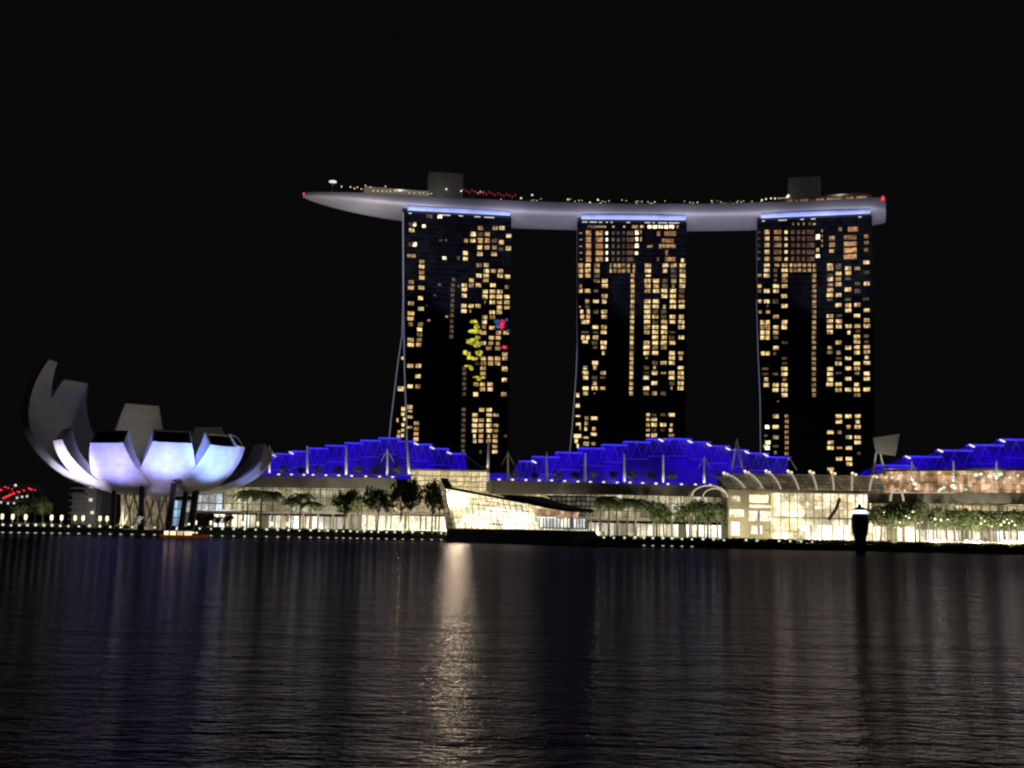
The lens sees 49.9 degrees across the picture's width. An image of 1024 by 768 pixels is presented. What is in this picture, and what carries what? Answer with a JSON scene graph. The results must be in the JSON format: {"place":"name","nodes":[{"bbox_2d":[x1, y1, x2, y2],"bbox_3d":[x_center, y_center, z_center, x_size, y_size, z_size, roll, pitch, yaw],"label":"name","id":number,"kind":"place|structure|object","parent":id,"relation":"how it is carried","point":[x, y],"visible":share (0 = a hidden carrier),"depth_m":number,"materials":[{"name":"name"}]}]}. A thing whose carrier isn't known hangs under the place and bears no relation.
{"place":"outdoors","nodes":[
{"label":"outdoors","id":0,"kind":"place"},
{"bbox_2d":[67,481,110,524],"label":"stepped building","id":1,"kind":"structure","parent":0,"point":[84,503],"depth_m":496.72,"materials":[{"name":"concrete"}]},
{"bbox_2d":[0,515,992,547],"bbox_3d":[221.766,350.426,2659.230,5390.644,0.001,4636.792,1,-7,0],"label":"ground","id":2,"kind":"structure","parent":0,"point":[46,519],"depth_m":1078.56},
{"bbox_2d":[10,503,28,522],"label":"broadleaf tree","id":3,"kind":"object","parent":2,"relation":"on","point":[16,509],"visible":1,"depth_m":421.01,"materials":[{"name":"green plant"}]},
{"bbox_2d":[0,484,42,522],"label":"footbridge","id":4,"kind":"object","parent":2,"relation":"on","point":[14,501],"visible":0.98,"depth_m":567.18,"materials":[{"name":"metal"}]},
{"bbox_2d":[25,496,48,522],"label":"broadleaf tree","id":5,"kind":"object","parent":2,"relation":"on","point":[32,507],"visible":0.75,"depth_m":436.89,"materials":[{"name":"green plant"}]},
{"bbox_2d":[36,500,52,522],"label":"broadleaf tree","id":6,"kind":"object","parent":2,"relation":"on","point":[43,506],"visible":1,"depth_m":426.13,"materials":[{"name":"green plant"}]},
{"bbox_2d":[134,515,142,530],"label":"broadleaf tree","id":7,"kind":"object","parent":2,"relation":"on","point":[137,519],"visible":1,"depth_m":400.14,"materials":[{"name":"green plant"}]},
{"bbox_2d":[21,359,271,530],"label":"flower museum","id":8,"kind":"structure","parent":2,"relation":"on","point":[143,458],"depth_m":425.76,"materials":[{"name":"white metal"}]},
{"bbox_2d":[200,514,209,531],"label":"broadleaf tree","id":9,"kind":"object","parent":2,"relation":"on","point":[204,517],"visible":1,"depth_m":401.12,"materials":[{"name":"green plant"}]},
{"bbox_2d":[212,515,225,531],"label":"broadleaf tree","id":10,"kind":"object","parent":2,"relation":"on","point":[216,520],"visible":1,"depth_m":400.75,"materials":[{"name":"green plant"}]},
{"bbox_2d":[223,514,233,531],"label":"broadleaf tree","id":11,"kind":"object","parent":2,"relation":"on","point":[228,518],"visible":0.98,"depth_m":404.12,"materials":[{"name":"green plant"}]},
{"bbox_2d":[232,489,259,527],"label":"palm tree","id":12,"kind":"object","parent":2,"relation":"on","point":[244,494],"visible":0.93,"depth_m":457.61,"materials":[{"name":"green plant"}]},
{"bbox_2d":[246,490,275,527],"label":"palm tree","id":13,"kind":"object","parent":2,"relation":"on","point":[258,494],"visible":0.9,"depth_m":456.44,"materials":[{"name":"green plant"}]},
{"bbox_2d":[263,491,284,527],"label":"palm tree","id":14,"kind":"object","parent":2,"relation":"on","point":[276,494],"visible":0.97,"depth_m":456.76,"materials":[{"name":"green plant"}]},
{"bbox_2d":[279,498,304,528],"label":"palm tree","id":15,"kind":"object","parent":2,"relation":"on","point":[296,501],"visible":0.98,"depth_m":455.78,"materials":[{"name":"green plant"}]},
{"bbox_2d":[286,493,318,528],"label":"palm tree","id":16,"kind":"object","parent":2,"relation":"on","point":[300,497],"visible":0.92,"depth_m":458.82,"materials":[{"name":"green plant"}]},
{"bbox_2d":[296,501,324,528],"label":"palm tree","id":17,"kind":"object","parent":2,"relation":"on","point":[311,504],"visible":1,"depth_m":455.85,"materials":[{"name":"green plant"}]},
{"bbox_2d":[197,436,489,531],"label":"shopping mall","id":18,"kind":"structure","parent":2,"relation":"on","point":[423,464],"depth_m":482.70,"materials":[{"name":"blue glass"}]},
{"bbox_2d":[277,465,289,472],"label":"terrace tree","id":19,"kind":"object","parent":18,"relation":"on","point":[282,469],"visible":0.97,"depth_m":482.57,"materials":[{"name":"green plant"}]},
{"bbox_2d":[295,466,305,473],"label":"terrace tree","id":20,"kind":"object","parent":18,"relation":"on","point":[300,469],"visible":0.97,"depth_m":482.42,"materials":[{"name":"green plant"}]},
{"bbox_2d":[313,465,322,473],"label":"terrace tree","id":21,"kind":"object","parent":18,"relation":"on","point":[317,468],"visible":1,"depth_m":482.51,"materials":[{"name":"green plant"}]},
{"bbox_2d":[333,465,343,472],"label":"terrace tree","id":22,"kind":"object","parent":18,"relation":"on","point":[339,469],"visible":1,"depth_m":482.19,"materials":[{"name":"green plant"}]},
{"bbox_2d":[352,465,363,472],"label":"terrace tree","id":23,"kind":"object","parent":18,"relation":"on","point":[359,469],"visible":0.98,"depth_m":482.34,"materials":[{"name":"green plant"}]},
{"bbox_2d":[370,465,381,472],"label":"terrace tree","id":24,"kind":"object","parent":18,"relation":"on","point":[374,469],"visible":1,"depth_m":482.24,"materials":[{"name":"green plant"}]},
{"bbox_2d":[390,465,402,472],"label":"terrace tree","id":25,"kind":"object","parent":18,"relation":"on","point":[397,469],"visible":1,"depth_m":482.63,"materials":[{"name":"green plant"}]},
{"bbox_2d":[327,490,359,528],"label":"broadleaf tree","id":26,"kind":"object","parent":2,"relation":"on","point":[346,500],"visible":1,"depth_m":450.14,"materials":[{"name":"green plant"}]},
{"bbox_2d":[346,487,364,528],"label":"broadleaf tree","id":27,"kind":"object","parent":2,"relation":"on","point":[354,492],"visible":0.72,"depth_m":457.13,"materials":[{"name":"green plant"}]},
{"bbox_2d":[360,485,390,529],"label":"broadleaf tree","id":28,"kind":"object","parent":2,"relation":"on","point":[372,500],"visible":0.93,"depth_m":450.65,"materials":[{"name":"green plant"}]},
{"bbox_2d":[383,482,417,533],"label":"broadleaf tree","id":29,"kind":"object","parent":2,"relation":"on","point":[396,492],"visible":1,"depth_m":448.26,"materials":[{"name":"green plant"}]},
{"bbox_2d":[400,477,423,534],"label":"broadleaf tree","id":30,"kind":"object","parent":2,"relation":"on","point":[414,484],"visible":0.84,"depth_m":452.17,"materials":[{"name":"green plant"}]},
{"bbox_2d":[422,478,440,534],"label":"broadleaf tree","id":31,"kind":"object","parent":2,"relation":"on","point":[430,498],"visible":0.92,"depth_m":444.74,"materials":[{"name":"green plant"}]},
{"bbox_2d":[428,482,443,535],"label":"broadleaf tree","id":32,"kind":"object","parent":2,"relation":"on","point":[440,498],"visible":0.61,"depth_m":444.52,"materials":[{"name":"green plant"}]},
{"bbox_2d":[389,206,510,528],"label":"hotel tower","id":33,"kind":"structure","parent":2,"relation":"on","point":[451,389],"depth_m":663.96,"materials":[{"name":"grey glass"}]},
{"bbox_2d":[407,214,509,453],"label":"windows","id":34,"kind":"structure","parent":33,"relation":"in","point":[427,215],"depth_m":663.98,"materials":[{"name":"yellow glass"}]},
{"bbox_2d":[303,172,885,230],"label":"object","id":35,"kind":"structure","parent":33,"relation":"on","point":[444,190],"depth_m":674.04,"materials":[{"name":"grey metal"}]},
{"bbox_2d":[0,522,1023,547],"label":"waterfront promenade","id":36,"kind":"structure","parent":2,"relation":"on","point":[719,539],"depth_m":419.79,"materials":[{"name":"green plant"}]},
{"bbox_2d":[438,478,604,545],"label":"crystal pavilion","id":37,"kind":"structure","parent":2,"relation":"on","point":[487,518],"depth_m":418.96,"materials":[{"name":"glass"}]},
{"bbox_2d":[535,518,588,529],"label":"lower windows","id":38,"kind":"structure","parent":37,"relation":"in","point":[543,523],"depth_m":410.77,"materials":[{"name":"grey glass"}]},
{"bbox_2d":[590,497,607,530],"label":"palm tree","id":39,"kind":"object","parent":2,"relation":"on","point":[596,506],"visible":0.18,"depth_m":436.13,"materials":[{"name":"green plant"}]},
{"bbox_2d":[593,498,612,530],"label":"palm tree","id":40,"kind":"object","parent":2,"relation":"on","point":[609,509],"visible":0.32,"depth_m":438.10,"materials":[{"name":"green plant"}]},
{"bbox_2d":[595,496,625,535],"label":"palm tree","id":41,"kind":"object","parent":2,"relation":"on","point":[608,499],"visible":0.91,"depth_m":433.37,"materials":[{"name":"green plant"}]},
{"bbox_2d":[603,500,631,534],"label":"palm tree","id":42,"kind":"object","parent":2,"relation":"on","point":[612,506],"visible":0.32,"depth_m":438.11,"materials":[{"name":"green plant"}]},
{"bbox_2d":[569,215,686,524],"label":"hotel tower","id":43,"kind":"structure","parent":2,"relation":"on","point":[630,380],"depth_m":668.30,"materials":[{"name":"grey glass"}]},
{"bbox_2d":[578,225,684,444],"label":"windows","id":44,"kind":"structure","parent":43,"relation":"in","point":[588,226],"depth_m":670.00,"materials":[{"name":"yellow glass"}]},
{"bbox_2d":[660,244,675,247],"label":"window","id":45,"kind":"structure","parent":43,"relation":"in","point":[662,245],"depth_m":673.61,"materials":[{"name":"orange"}]},
{"bbox_2d":[662,239,673,242],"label":"window","id":46,"kind":"structure","parent":43,"relation":"in","point":[663,240],"depth_m":673.94,"materials":[{"name":"orange"}]},
{"bbox_2d":[664,231,675,235],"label":"window","id":47,"kind":"structure","parent":43,"relation":"in","point":[667,233],"depth_m":674.60,"materials":[{"name":"orange"}]},
{"bbox_2d":[665,257,674,261],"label":"window","id":48,"kind":"structure","parent":43,"relation":"in","point":[667,259],"depth_m":672.46,"materials":[{"name":"orange"}]},
{"bbox_2d":[615,498,644,534],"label":"palm tree","id":49,"kind":"object","parent":2,"relation":"on","point":[626,501],"visible":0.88,"depth_m":435.16,"materials":[{"name":"green plant"}]},
{"bbox_2d":[619,499,651,536],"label":"palm tree","id":50,"kind":"object","parent":2,"relation":"on","point":[639,500],"visible":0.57,"depth_m":437.35,"materials":[{"name":"green plant"}]},
{"bbox_2d":[481,438,797,537],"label":"shopping mall","id":51,"kind":"structure","parent":2,"relation":"on","point":[693,465],"depth_m":474.42,"materials":[{"name":"blue glass"}]},
{"bbox_2d":[510,470,520,478],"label":"terrace tree","id":52,"kind":"object","parent":51,"relation":"on","point":[515,474],"visible":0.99,"depth_m":451.19,"materials":[{"name":"green plant"}]},
{"bbox_2d":[530,472,538,480],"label":"terrace tree","id":53,"kind":"object","parent":51,"relation":"on","point":[533,474],"visible":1,"depth_m":452.24,"materials":[{"name":"green plant"}]},
{"bbox_2d":[552,471,561,478],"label":"terrace tree","id":54,"kind":"object","parent":51,"relation":"on","point":[557,474],"visible":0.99,"depth_m":453.08,"materials":[{"name":"green plant"}]},
{"bbox_2d":[568,470,581,478],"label":"terrace tree","id":55,"kind":"object","parent":51,"relation":"on","point":[575,474],"visible":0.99,"depth_m":454.12,"materials":[{"name":"green plant"}]},
{"bbox_2d":[588,471,597,478],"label":"terrace tree","id":56,"kind":"object","parent":51,"relation":"on","point":[593,474],"visible":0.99,"depth_m":454.71,"materials":[{"name":"green plant"}]},
{"bbox_2d":[608,470,617,478],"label":"terrace tree","id":57,"kind":"object","parent":51,"relation":"on","point":[612,474],"visible":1,"depth_m":455.78,"materials":[{"name":"green plant"}]},
{"bbox_2d":[626,470,637,477],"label":"terrace tree","id":58,"kind":"object","parent":51,"relation":"on","point":[630,475],"visible":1,"depth_m":456.49,"materials":[{"name":"green plant"}]},
{"bbox_2d":[646,472,655,478],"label":"terrace tree","id":59,"kind":"object","parent":51,"relation":"on","point":[649,475],"visible":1,"depth_m":457.10,"materials":[{"name":"green plant"}]},
{"bbox_2d":[665,471,677,478],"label":"terrace tree","id":60,"kind":"object","parent":51,"relation":"on","point":[669,474],"visible":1,"depth_m":458.19,"materials":[{"name":"green plant"}]},
{"bbox_2d":[643,500,670,535],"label":"broadleaf tree","id":61,"kind":"object","parent":2,"relation":"on","point":[655,516],"visible":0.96,"depth_m":431.33,"materials":[{"name":"green plant"}]},
{"bbox_2d":[657,503,673,535],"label":"broadleaf tree","id":62,"kind":"object","parent":2,"relation":"on","point":[669,516],"visible":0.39,"depth_m":439.65,"materials":[{"name":"green plant"}]},
{"bbox_2d":[673,501,701,536],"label":"broadleaf tree","id":63,"kind":"object","parent":2,"relation":"on","point":[687,510],"visible":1,"depth_m":434.42,"materials":[{"name":"green plant"}]},
{"bbox_2d":[688,498,705,537],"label":"broadleaf tree","id":64,"kind":"object","parent":2,"relation":"on","point":[698,503],"visible":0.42,"depth_m":436.96,"materials":[{"name":"green plant"}]},
{"bbox_2d":[692,499,721,536],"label":"broadleaf tree","id":65,"kind":"object","parent":2,"relation":"on","point":[709,507],"visible":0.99,"depth_m":431.77,"materials":[{"name":"green plant"}]},
{"bbox_2d":[704,501,726,537],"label":"broadleaf tree","id":66,"kind":"object","parent":2,"relation":"on","point":[722,511],"visible":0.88,"depth_m":433.50,"materials":[{"name":"green plant"}]},
{"bbox_2d":[689,470,889,542],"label":"glass hall","id":67,"kind":"structure","parent":2,"relation":"on","point":[790,505],"depth_m":431.89,"materials":[{"name":"grey glass"}]},
{"bbox_2d":[731,495,739,500],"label":"window","id":68,"kind":"structure","parent":67,"relation":"in","point":[733,497],"depth_m":430.37,"materials":[{"name":"yellow glass"}]},
{"bbox_2d":[731,522,739,535],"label":"window","id":69,"kind":"structure","parent":67,"relation":"in","point":[735,526],"depth_m":428.91,"materials":[{"name":"yellow"}]},
{"bbox_2d":[729,509,743,516],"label":"window","id":70,"kind":"structure","parent":67,"relation":"in","point":[732,512],"depth_m":429.64,"materials":[{"name":"yellow glass"}]},
{"bbox_2d":[751,525,761,533],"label":"window","id":71,"kind":"structure","parent":67,"relation":"in","point":[755,529],"depth_m":430.90,"materials":[{"name":"yellow"}]},
{"bbox_2d":[749,495,767,502],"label":"window","id":72,"kind":"structure","parent":67,"relation":"in","point":[752,498],"depth_m":432.38,"materials":[{"name":"yellow glass"}]},
{"bbox_2d":[749,505,771,507],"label":"window","id":73,"kind":"structure","parent":67,"relation":"in","point":[761,506],"depth_m":431.95,"materials":[{"name":"yellow glass"}]},
{"bbox_2d":[749,511,771,520],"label":"window","id":74,"kind":"structure","parent":67,"relation":"in","point":[753,515],"depth_m":431.53,"materials":[{"name":"yellow"}]},
{"bbox_2d":[764,527,769,532],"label":"window","id":75,"kind":"structure","parent":67,"relation":"in","point":[766,529],"depth_m":430.69,"materials":[{"name":"yellow glass"}]},
{"bbox_2d":[865,502,892,540],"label":"broadleaf tree","id":76,"kind":"object","parent":2,"relation":"on","point":[874,513],"visible":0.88,"depth_m":425.22,"materials":[{"name":"green plant"}]},
{"bbox_2d":[880,502,905,540],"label":"broadleaf tree","id":77,"kind":"object","parent":2,"relation":"on","point":[892,519],"visible":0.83,"depth_m":424.54,"materials":[{"name":"green plant"}]},
{"bbox_2d":[884,501,914,541],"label":"broadleaf tree","id":78,"kind":"object","parent":2,"relation":"on","point":[904,520],"visible":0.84,"depth_m":422.37,"materials":[{"name":"green plant"}]},
{"bbox_2d":[904,501,928,541],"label":"broadleaf tree","id":79,"kind":"object","parent":2,"relation":"on","point":[918,512],"visible":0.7,"depth_m":425.77,"materials":[{"name":"green plant"}]},
{"bbox_2d":[926,505,944,539],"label":"broadleaf tree","id":80,"kind":"object","parent":2,"relation":"on","point":[936,512],"visible":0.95,"depth_m":425.69,"materials":[{"name":"green plant"}]},
{"bbox_2d":[857,434,1023,545],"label":"shopping mall","id":81,"kind":"structure","parent":2,"relation":"on","point":[975,477],"depth_m":439.52,"materials":[{"name":"grey"}]},
{"bbox_2d":[955,504,975,510],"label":"window","id":82,"kind":"structure","parent":81,"relation":"in","point":[969,507],"depth_m":435.45,"materials":[{"name":"grey glass"}]},
{"bbox_2d":[977,504,996,510],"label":"window","id":83,"kind":"structure","parent":81,"relation":"in","point":[984,507],"depth_m":434.92,"materials":[{"name":"grey glass"}]},
{"bbox_2d":[1008,504,1023,510],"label":"window","id":84,"kind":"structure","parent":81,"relation":"in","point":[1021,507],"depth_m":434.17,"materials":[{"name":"grey glass"}]},
{"bbox_2d":[933,506,966,539],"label":"broadleaf tree","id":85,"kind":"object","parent":2,"relation":"on","point":[949,522],"visible":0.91,"depth_m":424.64,"materials":[{"name":"green plant"}]},
{"bbox_2d":[951,511,972,540],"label":"broadleaf tree","id":86,"kind":"object","parent":2,"relation":"on","point":[965,522],"visible":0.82,"depth_m":425.42,"materials":[{"name":"green plant"}]},
{"bbox_2d":[961,507,981,540],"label":"broadleaf tree","id":87,"kind":"object","parent":2,"relation":"on","point":[973,521],"visible":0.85,"depth_m":424.67,"materials":[{"name":"green plant"}]},
{"bbox_2d":[975,509,993,541],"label":"broadleaf tree","id":88,"kind":"object","parent":2,"relation":"on","point":[985,517],"visible":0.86,"depth_m":425.71,"materials":[{"name":"green plant"}]},
{"bbox_2d":[984,511,1005,541],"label":"broadleaf tree","id":89,"kind":"object","parent":2,"relation":"on","point":[993,522],"visible":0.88,"depth_m":424.85,"materials":[{"name":"green plant"}]},
{"bbox_2d":[995,511,1018,542],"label":"broadleaf tree","id":90,"kind":"object","parent":2,"relation":"on","point":[1002,523],"visible":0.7,"depth_m":425.62,"materials":[{"name":"green plant"}]},
{"bbox_2d":[1003,507,1023,545],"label":"broadleaf tree","id":91,"kind":"object","parent":2,"relation":"on","point":[1018,514],"visible":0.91,"depth_m":423.81,"materials":[{"name":"green plant"}]},
{"bbox_2d":[0,534,1023,767],"bbox_3d":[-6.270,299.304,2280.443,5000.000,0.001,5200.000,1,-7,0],"label":"water","id":92,"kind":"structure","parent":0,"point":[122,651],"depth_m":59.35,"materials":[{"name":"black liquid"}]},
{"bbox_2d":[160,523,207,537],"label":"river boat","id":93,"kind":"object","parent":92,"relation":"on","point":[175,533],"visible":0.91,"depth_m":394.73,"materials":[{"name":"brown"}]},
{"bbox_2d":[851,504,868,553],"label":"channel beacon","id":94,"kind":"object","parent":92,"relation":"in","point":[859,522],"visible":0.94,"depth_m":365.94,"materials":[{"name":"black metal"}]},
{"bbox_2d":[0,527,1023,554],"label":"quay edge","id":95,"kind":"object","parent":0,"point":[698,544],"visible":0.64,"depth_m":414.57,"materials":[{"name":"concrete"}]},
{"bbox_2d":[374,529,445,530],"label":"strip light","id":96,"kind":"object","parent":95,"relation":"attached to","point":[407,529],"visible":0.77,"depth_m":458.75,"materials":[{"name":"white"}]},
{"bbox_2d":[923,541,1023,543],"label":"strip light","id":97,"kind":"object","parent":95,"relation":"attached to","point":[974,542],"visible":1,"depth_m":420.05,"materials":[{"name":"white"}]},
{"bbox_2d":[756,209,874,474],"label":"hotel tower","id":98,"kind":"structure","parent":0,"point":[814,305],"depth_m":652.76,"materials":[{"name":"grey glass"}]},
{"bbox_2d":[758,223,869,459],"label":"windows","id":99,"kind":"structure","parent":98,"relation":"in","point":[811,238],"depth_m":656.40,"materials":[{"name":"yellow glass"}]},
{"bbox_2d":[844,235,855,239],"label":"window","id":100,"kind":"structure","parent":98,"relation":"in","point":[847,237],"depth_m":655.60,"materials":[{"name":"orange"}]},
{"bbox_2d":[844,254,856,259],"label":"window","id":101,"kind":"structure","parent":98,"relation":"in","point":[846,256],"depth_m":654.32,"materials":[{"name":"orange"}]},
{"bbox_2d":[844,248,856,252],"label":"window","id":102,"kind":"structure","parent":98,"relation":"in","point":[846,250],"depth_m":654.64,"materials":[{"name":"orange"}]},
{"bbox_2d":[844,241,856,245],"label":"window","id":103,"kind":"structure","parent":98,"relation":"in","point":[845,243],"depth_m":655.12,"materials":[{"name":"orange"}]},
{"bbox_2d":[848,227,857,231],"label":"window","id":104,"kind":"structure","parent":98,"relation":"in","point":[850,229],"depth_m":655.76,"materials":[{"name":"orange"}]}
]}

